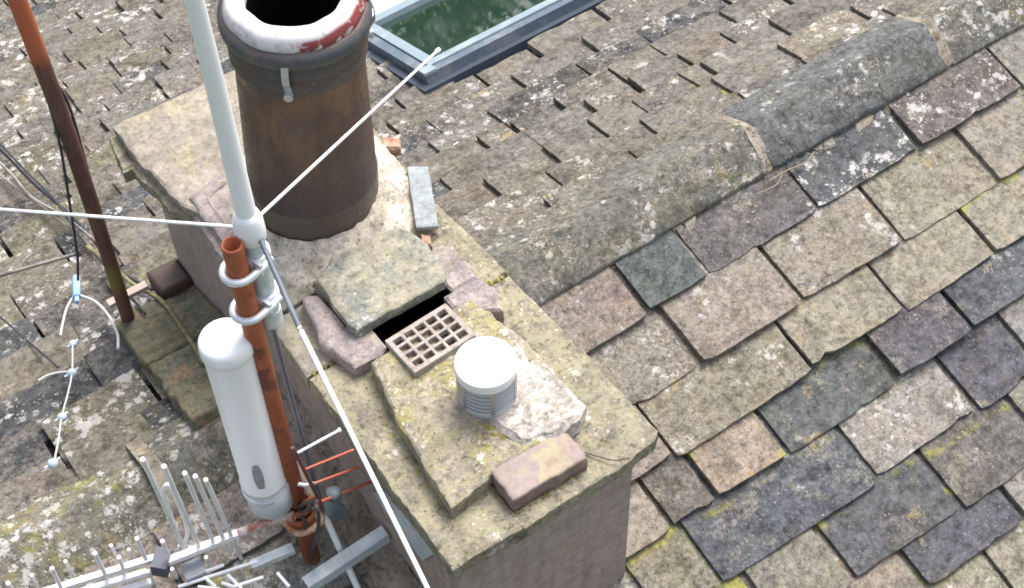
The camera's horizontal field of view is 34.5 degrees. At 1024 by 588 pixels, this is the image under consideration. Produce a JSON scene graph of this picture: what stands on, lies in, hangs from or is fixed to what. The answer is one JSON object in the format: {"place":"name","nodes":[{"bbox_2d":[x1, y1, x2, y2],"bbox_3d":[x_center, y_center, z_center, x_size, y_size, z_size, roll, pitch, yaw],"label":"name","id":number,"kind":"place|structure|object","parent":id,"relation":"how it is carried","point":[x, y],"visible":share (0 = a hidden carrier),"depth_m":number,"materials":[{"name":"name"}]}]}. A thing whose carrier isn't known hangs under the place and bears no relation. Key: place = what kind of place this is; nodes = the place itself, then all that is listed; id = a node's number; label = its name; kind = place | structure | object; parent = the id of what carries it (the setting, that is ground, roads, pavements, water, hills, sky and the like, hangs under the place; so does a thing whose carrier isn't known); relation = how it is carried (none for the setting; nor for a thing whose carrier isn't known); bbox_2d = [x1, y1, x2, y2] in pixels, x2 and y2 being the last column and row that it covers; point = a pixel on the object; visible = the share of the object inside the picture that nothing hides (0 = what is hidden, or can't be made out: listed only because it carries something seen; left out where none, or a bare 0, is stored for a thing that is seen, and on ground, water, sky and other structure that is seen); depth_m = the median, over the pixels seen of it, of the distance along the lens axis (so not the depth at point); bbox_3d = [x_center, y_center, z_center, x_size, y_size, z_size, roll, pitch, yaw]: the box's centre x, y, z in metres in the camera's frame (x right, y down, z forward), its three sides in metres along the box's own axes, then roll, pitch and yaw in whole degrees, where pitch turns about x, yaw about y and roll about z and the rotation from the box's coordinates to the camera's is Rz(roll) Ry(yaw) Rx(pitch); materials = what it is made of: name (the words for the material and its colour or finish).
{"place":"outdoors","nodes":[
{"label":"outdoors","id":0,"kind":"place"},
{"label":"house walls","id":1,"kind":"object","parent":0,"visible":0},
{"bbox_2d":[0,0,1023,587],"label":"slate roof","id":2,"kind":"structure","parent":1,"relation":"on","point":[812,370],"depth_m":5.20,"materials":[{"name":"stone"}]},
{"bbox_2d":[0,316,58,367],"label":"thin wire","id":3,"kind":"object","parent":2,"relation":"attached to","point":[30,343],"visible":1,"depth_m":5.21,"materials":[{"name":"grey metal"}]},
{"bbox_2d":[0,252,75,276],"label":"thin grey rod","id":4,"kind":"object","parent":2,"relation":"on","point":[38,264],"visible":0.94,"depth_m":5.39,"materials":[{"name":"grey metal"}]},
{"bbox_2d":[0,174,93,248],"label":"roof cable","id":5,"kind":"object","parent":2,"relation":"hanging from","point":[33,201],"visible":0.67,"depth_m":5.92,"materials":[{"name":"grey plastic"}]},
{"bbox_2d":[0,161,95,242],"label":"roof cable","id":6,"kind":"object","parent":2,"relation":"hanging from","point":[22,187],"visible":0.88,"depth_m":5.89,"materials":[{"name":"beige plastic"}]},
{"bbox_2d":[7,0,134,322],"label":"brown pole","id":7,"kind":"object","parent":2,"relation":"on","point":[27,26],"visible":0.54,"depth_m":4.48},
{"bbox_2d":[47,104,78,280],"bbox_3d":[-1.254,-0.311,4.575,0.109,0.830,0.008,-30,58,-19],"label":"pole cable","id":8,"kind":"object","parent":7,"relation":"attached to","point":[67,189],"visible":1,"depth_m":4.62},
{"bbox_2d":[60,86,105,222],"bbox_3d":[-1.191,-0.353,4.591,0.043,0.801,0.008,-30,58,-19],"label":"pole cable","id":9,"kind":"object","parent":7,"relation":"attached to","point":[70,111],"visible":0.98,"depth_m":4.45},
{"bbox_2d":[0,142,146,314],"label":"roof cable","id":10,"kind":"object","parent":2,"relation":"attached to","point":[67,217],"visible":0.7,"depth_m":5.84,"materials":[{"name":"grey plastic"}]},
{"bbox_2d":[38,274,119,468],"bbox_3d":[-1.307,0.215,4.983,0.247,0.295,0.880,-1,53,1],"label":"wire aerial","id":11,"kind":"object","parent":2,"relation":"on","point":[53,463],"visible":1,"depth_m":5.02,"materials":[{"name":"white plastic"}]},
{"bbox_2d":[0,148,197,343],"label":"roof cable","id":12,"kind":"object","parent":2,"relation":"attached to","point":[25,175],"visible":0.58,"depth_m":5.94,"materials":[{"name":"grey plastic"}]},
{"bbox_2d":[106,281,148,308],"bbox_3d":[-1.206,0.002,5.178,0.134,0.017,0.028,-30,58,-19],"label":"timber lath","id":13,"kind":"object","parent":2,"relation":"on","point":[137,289],"visible":0.79,"depth_m":5.18,"materials":[{"name":"beige wood"}]},
{"bbox_2d":[135,297,149,307],"bbox_3d":[-1.119,0.053,5.209,0.132,0.150,0.245,-14,54,-9],"label":"crumpled sheet","id":14,"kind":"object","parent":2,"relation":"on","point":[140,301],"visible":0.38,"depth_m":5.27,"materials":[{"name":"white paper"}]},
{"bbox_2d":[85,245,204,364],"bbox_3d":[-1.145,0.011,5.193,0.060,0.352,0.890,-32,59,-20],"label":"mossy cable","id":15,"kind":"object","parent":2,"relation":"on","point":[169,310],"visible":0.71,"depth_m":5.09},
{"bbox_2d":[6,457,295,587],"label":"comb aerial","id":16,"kind":"object","parent":2,"relation":"on","point":[162,559],"visible":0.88,"depth_m":4.26,"materials":[{"name":"metal"}]},
{"bbox_2d":[249,543,294,570],"bbox_3d":[-0.638,0.701,4.401,0.119,0.020,0.026,-22,56,-14],"label":"short steel arm","id":17,"kind":"object","parent":16,"relation":"attached to","point":[276,555],"visible":0.93,"depth_m":4.39},
{"bbox_2d":[146,257,193,298],"bbox_3d":[-1.080,0.044,5.340,0.114,0.352,0.111,-30,58,-19],"label":"brown flue box","id":18,"kind":"object","parent":2,"relation":"on","point":[172,277],"visible":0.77,"depth_m":5.20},
{"bbox_2d":[221,236,324,564],"bbox_3d":[-0.566,0.315,4.034,0.118,1.406,0.117,36,62,24],"label":"rusty mast","id":19,"kind":"object","parent":2,"relation":"on","point":[236,263],"visible":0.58,"depth_m":3.91,"materials":[{"name":"brown metal"}]},
{"bbox_2d":[0,0,440,587],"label":"whip aerial","id":20,"kind":"object","parent":19,"relation":"attached to","point":[248,228],"visible":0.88,"depth_m":3.39,"materials":[{"name":"white metal"}]},
{"bbox_2d":[198,318,314,519],"bbox_3d":[-0.618,0.327,4.016,0.125,0.752,0.177,-63,73,-33],"label":"tube aerial","id":21,"kind":"object","parent":19,"relation":"attached to","point":[225,350],"visible":0.88,"depth_m":3.91,"materials":[{"name":"grey plastic"}]},
{"bbox_2d":[271,329,321,511],"bbox_3d":[-0.527,0.315,4.088,0.020,0.843,0.075,-26,57,-17],"label":"coax cable","id":22,"kind":"object","parent":19,"relation":"attached to","point":[290,395],"visible":0.71,"depth_m":4.07,"materials":[{"name":"grey plastic"}]},
{"bbox_2d":[295,499,320,561],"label":"tangled leads","id":23,"kind":"object","parent":19,"relation":"hanging from","point":[311,503],"visible":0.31,"depth_m":4.25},
{"bbox_2d":[291,427,371,520],"bbox_3d":[-0.474,0.426,4.185,0.192,0.454,0.123,-30,58,-19],"label":"red rod aerial","id":24,"kind":"object","parent":19,"relation":"attached to","point":[332,507],"visible":0.94,"depth_m":4.21,"materials":[{"name":"paint"}]},
{"bbox_2d":[324,514,360,587],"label":"white rod","id":25,"kind":"object","parent":2,"relation":"on","point":[339,549],"visible":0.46,"depth_m":4.48,"materials":[{"name":"white metal"}]},
{"bbox_2d":[109,0,657,587],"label":"chimney stack","id":26,"kind":"object","parent":2,"relation":"on","point":[485,402],"visible":0.87,"depth_m":4.24,"materials":[{"name":"stone"}]},
{"bbox_2d":[302,489,432,587],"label":"wall bracket","id":27,"kind":"object","parent":26,"relation":"attached to","point":[346,559],"depth_m":4.45,"materials":[{"name":"grey metal"}]},
{"bbox_2d":[585,452,629,460],"bbox_3d":[0.234,0.402,4.066,0.113,0.011,0.015,9,54,8],"label":"thin wire end","id":28,"kind":"object","parent":26,"relation":"on","point":[607,458],"visible":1,"depth_m":4.06,"materials":[{"name":"grey metal"}]},
{"bbox_2d":[756,174,782,194],"bbox_3d":[0.825,-0.345,5.262,0.122,0.010,0.019,-36,60,-22],"label":"twig","id":29,"kind":"object","parent":2,"relation":"on","point":[772,186],"visible":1,"depth_m":5.26,"materials":[{"name":"beige wood"}]},
{"bbox_2d":[769,152,814,180],"bbox_3d":[0.902,-0.405,5.300,0.197,0.009,0.018,-32,59,-20],"label":"twig","id":30,"kind":"object","parent":2,"relation":"on","point":[793,167],"visible":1,"depth_m":5.30,"materials":[{"name":"beige wood"}]}
]}

